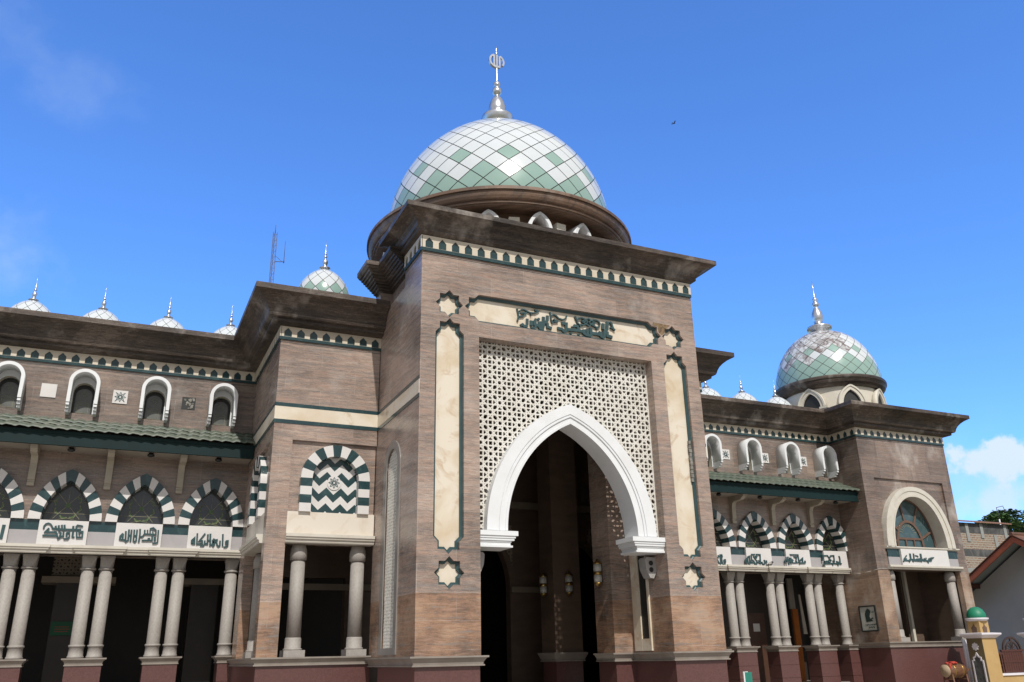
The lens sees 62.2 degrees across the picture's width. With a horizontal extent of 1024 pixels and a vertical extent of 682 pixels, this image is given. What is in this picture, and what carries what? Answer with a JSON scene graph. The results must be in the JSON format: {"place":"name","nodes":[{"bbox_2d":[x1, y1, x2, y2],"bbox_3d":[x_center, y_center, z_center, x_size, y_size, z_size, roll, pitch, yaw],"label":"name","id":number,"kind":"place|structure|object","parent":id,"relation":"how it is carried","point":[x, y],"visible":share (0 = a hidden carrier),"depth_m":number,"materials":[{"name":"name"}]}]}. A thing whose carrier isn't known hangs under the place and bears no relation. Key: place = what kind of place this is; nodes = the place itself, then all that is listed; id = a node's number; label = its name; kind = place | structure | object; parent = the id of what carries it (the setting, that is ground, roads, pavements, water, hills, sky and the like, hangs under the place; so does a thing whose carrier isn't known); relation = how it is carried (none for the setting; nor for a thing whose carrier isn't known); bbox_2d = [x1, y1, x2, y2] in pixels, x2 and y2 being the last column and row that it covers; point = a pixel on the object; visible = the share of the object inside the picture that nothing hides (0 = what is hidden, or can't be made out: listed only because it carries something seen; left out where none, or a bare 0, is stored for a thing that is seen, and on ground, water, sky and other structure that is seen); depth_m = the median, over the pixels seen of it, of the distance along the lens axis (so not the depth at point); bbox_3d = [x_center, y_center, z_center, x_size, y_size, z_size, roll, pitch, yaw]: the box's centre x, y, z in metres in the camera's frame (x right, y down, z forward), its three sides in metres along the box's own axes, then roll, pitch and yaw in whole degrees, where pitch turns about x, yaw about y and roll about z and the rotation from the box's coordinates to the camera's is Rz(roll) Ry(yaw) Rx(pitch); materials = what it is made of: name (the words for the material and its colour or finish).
{"place":"outdoors","nodes":[
{"label":"outdoors","id":0,"kind":"place"},
{"bbox_2d":[269,226,285,282],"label":"lattice mast","id":1,"kind":"object","parent":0,"point":[271,267],"visible":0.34,"depth_m":75.25,"materials":[{"name":"metal"}]},
{"bbox_2d":[0,48,974,681],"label":"mosque","id":2,"kind":"structure","parent":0,"point":[508,370],"depth_m":26.15,"materials":[{"name":"brown stone"}]},
{"bbox_2d":[0,484,10,518],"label":"arched window","id":3,"kind":"structure","parent":2,"relation":"in","point":[5,505],"depth_m":25.18,"materials":[{"name":"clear glass"}]},
{"bbox_2d":[49,622,72,635],"bbox_3d":[-14.441,9.235,27.286,0.690,0.420,0.037,8,-22,-23],"label":"green banner","id":4,"kind":"object","parent":2,"relation":"attached to","point":[60,628],"visible":0.91,"depth_m":27.26,"materials":[{"name":"fabric"}]},
{"bbox_2d":[41,483,89,520],"bbox_3d":[-13.512,4.889,25.900,1.520,1.300,0.048,8,-22,-23],"label":"arched window","id":5,"kind":"structure","parent":2,"relation":"in","point":[69,504],"depth_m":25.86,"materials":[{"name":"grey glass"}]},
{"bbox_2d":[117,487,161,523],"bbox_3d":[-11.628,5.154,26.716,1.520,1.300,0.048,8,-22,-23],"label":"arched window","id":6,"kind":"structure","parent":2,"relation":"in","point":[142,507],"depth_m":26.67,"materials":[{"name":"grey glass"}]},
{"bbox_2d":[189,491,230,526],"bbox_3d":[-9.743,5.418,27.531,1.520,1.300,0.048,8,-22,-23],"label":"arched window","id":7,"kind":"structure","parent":2,"relation":"in","point":[211,510],"depth_m":27.49,"materials":[{"name":"grey glass"}]},
{"bbox_2d":[378,440,400,654],"bbox_3d":[-3.240,5.419,22.737,0.084,5.600,1.500,8,-22,-23],"label":"tall window","id":8,"kind":"structure","parent":2,"relation":"in","point":[391,576],"depth_m":22.68,"materials":[{"name":"grey stone"}]},
{"bbox_2d":[480,552,484,569],"bbox_3d":[-0.934,5.773,22.012,0.360,0.580,0.350,8,-22,-23],"label":"wall speaker","id":9,"kind":"object","parent":2,"relation":"attached to","point":[482,555],"depth_m":21.95,"materials":[{"name":"grey plastic"}]},
{"bbox_2d":[539,572,546,596],"bbox_3d":[1.055,8.257,28.797,0.280,0.800,0.273,8,-22,-23],"label":"wall lantern","id":10,"kind":"object","parent":2,"relation":"attached to","point":[543,583],"depth_m":28.71,"materials":[{"name":"white glass"}]},
{"bbox_2d":[565,571,572,595],"bbox_3d":[1.910,8.133,28.510,0.280,0.800,0.276,8,-22,-23],"label":"wall lantern","id":11,"kind":"object","parent":2,"relation":"attached to","point":[568,584],"depth_m":28.41,"materials":[{"name":"white glass"}]},
{"bbox_2d":[581,485,587,502],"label":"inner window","id":12,"kind":"structure","parent":2,"relation":"in","point":[584,490],"depth_m":33.67,"materials":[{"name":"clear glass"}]},
{"bbox_2d":[593,559,601,586],"bbox_3d":[2.560,6.927,25.393,0.280,0.800,0.273,8,-22,-23],"label":"wall lantern","id":13,"kind":"object","parent":2,"relation":"attached to","point":[597,570],"depth_m":25.29,"materials":[{"name":"white glass"}]},
{"bbox_2d":[629,464,653,650],"bbox_3d":[3.694,6.253,24.908,0.070,5.320,0.860,8,-22,-23],"label":"inner tall window","id":14,"kind":"structure","parent":2,"relation":"in","point":[643,635],"depth_m":24.38,"materials":[{"name":"beige stone"}]},
{"bbox_2d":[638,557,656,578],"bbox_3d":[3.844,6.443,24.080,0.360,0.580,0.350,8,-22,-23],"label":"wall speaker","id":15,"kind":"object","parent":2,"relation":"attached to","point":[647,566],"depth_m":23.98,"materials":[{"name":"grey plastic"}]},
{"bbox_2d":[714,527,721,546],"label":"arched window","id":16,"kind":"structure","parent":2,"relation":"in","point":[717,538],"depth_m":35.34,"materials":[{"name":"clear glass"}]},
{"bbox_2d":[743,524,761,547],"bbox_3d":[10.046,8.193,36.093,1.520,1.300,0.048,8,-22,-23],"label":"arched window","id":17,"kind":"structure","parent":2,"relation":"in","point":[752,540],"depth_m":36.10,"materials":[{"name":"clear glass"}]},
{"bbox_2d":[747,613,770,681],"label":"inner door","id":18,"kind":"structure","parent":2,"relation":"in","point":[759,638],"depth_m":37.08,"materials":[{"name":"brown wood"}]},
{"bbox_2d":[785,526,800,549],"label":"arched window","id":19,"kind":"structure","parent":2,"relation":"in","point":[791,541],"depth_m":36.94,"materials":[{"name":"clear glass"}]},
{"bbox_2d":[798,595,807,633],"bbox_3d":[13.156,12.361,38.433,0.230,1.700,0.050,8,-22,-23],"label":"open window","id":20,"kind":"structure","parent":2,"relation":"in","point":[800,603],"depth_m":38.35,"materials":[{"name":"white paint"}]},
{"bbox_2d":[821,529,836,550],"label":"arched window","id":21,"kind":"structure","parent":2,"relation":"in","point":[829,544],"depth_m":37.77,"materials":[{"name":"black glass"}]},
{"bbox_2d":[858,605,878,631],"bbox_3d":[15.054,11.719,35.868,0.060,1.040,0.900,8,-22,-23],"label":"framed poster","id":22,"kind":"object","parent":2,"relation":"attached to","point":[868,618],"visible":1,"depth_m":35.85,"materials":[{"name":"paper"}]},
{"bbox_2d":[851,568,888,573],"bbox_3d":[15.372,9.862,36.533,0.632,0.273,1.503,8,-22,-23],"label":"cable","id":23,"kind":"object","parent":2,"relation":"attached to","point":[869,571],"visible":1,"depth_m":36.30,"materials":[{"name":"grey plastic"}]},
{"bbox_2d":[895,499,936,547],"bbox_3d":[17.641,8.182,37.967,3.140,2.230,0.090,8,-22,-23],"label":"fan window","id":24,"kind":"structure","parent":2,"relation":"in","point":[912,528],"depth_m":38.08,"materials":[{"name":"teal glass"}]},
{"bbox_2d":[0,0,1023,529],"label":"sky","id":25,"kind":"structure","parent":0,"point":[869,154],"materials":[{"name":"blue"}]},
{"bbox_2d":[959,607,1003,681],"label":"gate pillar","id":26,"kind":"structure","parent":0,"point":[979,637],"depth_m":34.38,"materials":[{"name":"yellow paint"}]},
{"bbox_2d":[958,520,1011,573],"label":"brick building","id":27,"kind":"structure","parent":0,"point":[981,542],"depth_m":64.70,"materials":[{"name":"brick"}]},
{"bbox_2d":[969,532,1023,656],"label":"house","id":28,"kind":"structure","parent":0,"point":[996,576],"depth_m":44.78,"materials":[{"name":"white paint"}]},
{"bbox_2d":[974,512,1022,531],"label":"leafy tree","id":29,"kind":"object","parent":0,"point":[1008,519],"visible":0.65,"depth_m":80.51,"materials":[{"name":"green plant"}]},
{"bbox_2d":[981,508,1023,532],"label":"leafy tree","id":30,"kind":"object","parent":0,"point":[1014,514],"visible":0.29,"depth_m":83.58,"materials":[{"name":"green plant"}]},
{"label":"paved forecourt","id":31,"kind":"structure","parent":0,"visible":0},
{"bbox_2d":[743,671,752,681],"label":"sign","id":32,"kind":"object","parent":31,"relation":"on","point":[747,676],"visible":1,"depth_m":25.70,"materials":[{"name":"teal paint"}]},
{"bbox_2d":[940,661,969,681],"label":"wooden drum","id":33,"kind":"object","parent":31,"relation":"on","point":[951,670],"visible":1,"depth_m":34.15,"materials":[{"name":"brown wood"}]},
{"bbox_2d":[961,639,973,681],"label":"white pipe","id":34,"kind":"object","parent":31,"relation":"on","point":[967,659],"visible":0.92,"depth_m":35.59,"materials":[{"name":"metal"}]},
{"bbox_2d":[1003,672,1023,681],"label":"wall","id":35,"kind":"structure","parent":31,"relation":"on","point":[1014,677],"depth_m":34.60,"materials":[{"name":"yellow paint"}]},
{"bbox_2d":[998,636,1023,672],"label":"timber gate","id":36,"kind":"structure","parent":35,"relation":"on","point":[1012,660],"depth_m":35.12,"materials":[{"name":"brown wood"}]}
]}

